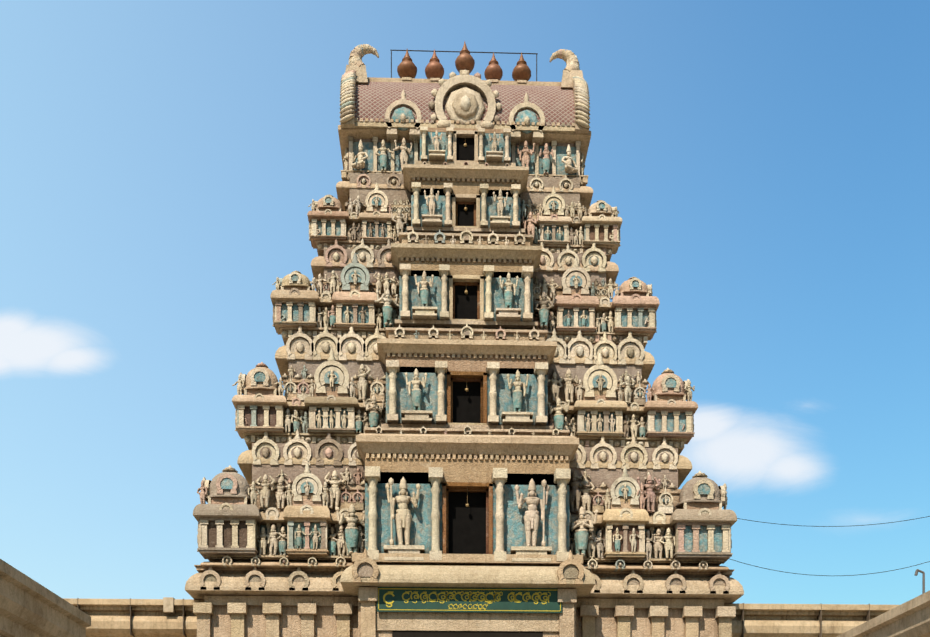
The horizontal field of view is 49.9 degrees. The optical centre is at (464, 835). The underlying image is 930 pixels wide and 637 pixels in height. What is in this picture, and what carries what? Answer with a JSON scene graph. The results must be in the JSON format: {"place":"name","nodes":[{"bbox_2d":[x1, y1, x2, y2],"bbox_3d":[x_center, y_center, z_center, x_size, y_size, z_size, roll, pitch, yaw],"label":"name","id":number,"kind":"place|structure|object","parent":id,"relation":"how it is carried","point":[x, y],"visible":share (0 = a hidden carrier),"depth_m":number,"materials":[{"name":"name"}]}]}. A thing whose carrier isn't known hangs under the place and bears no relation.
{"place":"outdoors","nodes":[
{"label":"outdoors","id":0,"kind":"place"},
{"bbox_2d":[0,559,929,636],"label":"compound walls","id":1,"kind":"structure","parent":0,"point":[29,607],"depth_m":22.27,"materials":[{"name":"stone"}]},
{"bbox_2d":[390,50,929,593],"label":"wires","id":2,"kind":"object","parent":1,"relation":"on","point":[738,518],"visible":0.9,"depth_m":22.57,"materials":[{"name":"black metal"}]},
{"bbox_2d":[0,0,929,604],"label":"sky","id":3,"kind":"structure","parent":0,"point":[764,165],"materials":[{"name":"blue"}]},
{"label":"ground","id":4,"kind":"structure","parent":0,"visible":0},
{"bbox_2d":[185,44,743,636],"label":"temple tower","id":5,"kind":"structure","parent":4,"relation":"on","point":[357,462],"depth_m":21.92,"materials":[{"name":"stone"}]},
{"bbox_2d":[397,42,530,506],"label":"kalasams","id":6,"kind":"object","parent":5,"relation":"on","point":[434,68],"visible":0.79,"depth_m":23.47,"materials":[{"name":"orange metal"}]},
{"bbox_2d":[355,82,574,126],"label":"gopuram roof tiles","id":7,"kind":"object","parent":5,"relation":"attached to","point":[374,100],"visible":0.15,"depth_m":22.97,"materials":[{"name":"pink tile"}]},
{"bbox_2d":[392,138,542,636],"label":"doorways","id":8,"kind":"structure","parent":5,"relation":"attached to","point":[466,530],"depth_m":21.61,"materials":[{"name":"black"}]},
{"bbox_2d":[377,587,561,612],"bbox_3d":[0.100,-4.981,21.122,3.920,0.520,0.054,0,0,-2],"label":"sign board","id":9,"kind":"object","parent":5,"relation":"attached to","point":[465,600],"visible":1,"depth_m":21.10,"materials":[{"name":"paint"}]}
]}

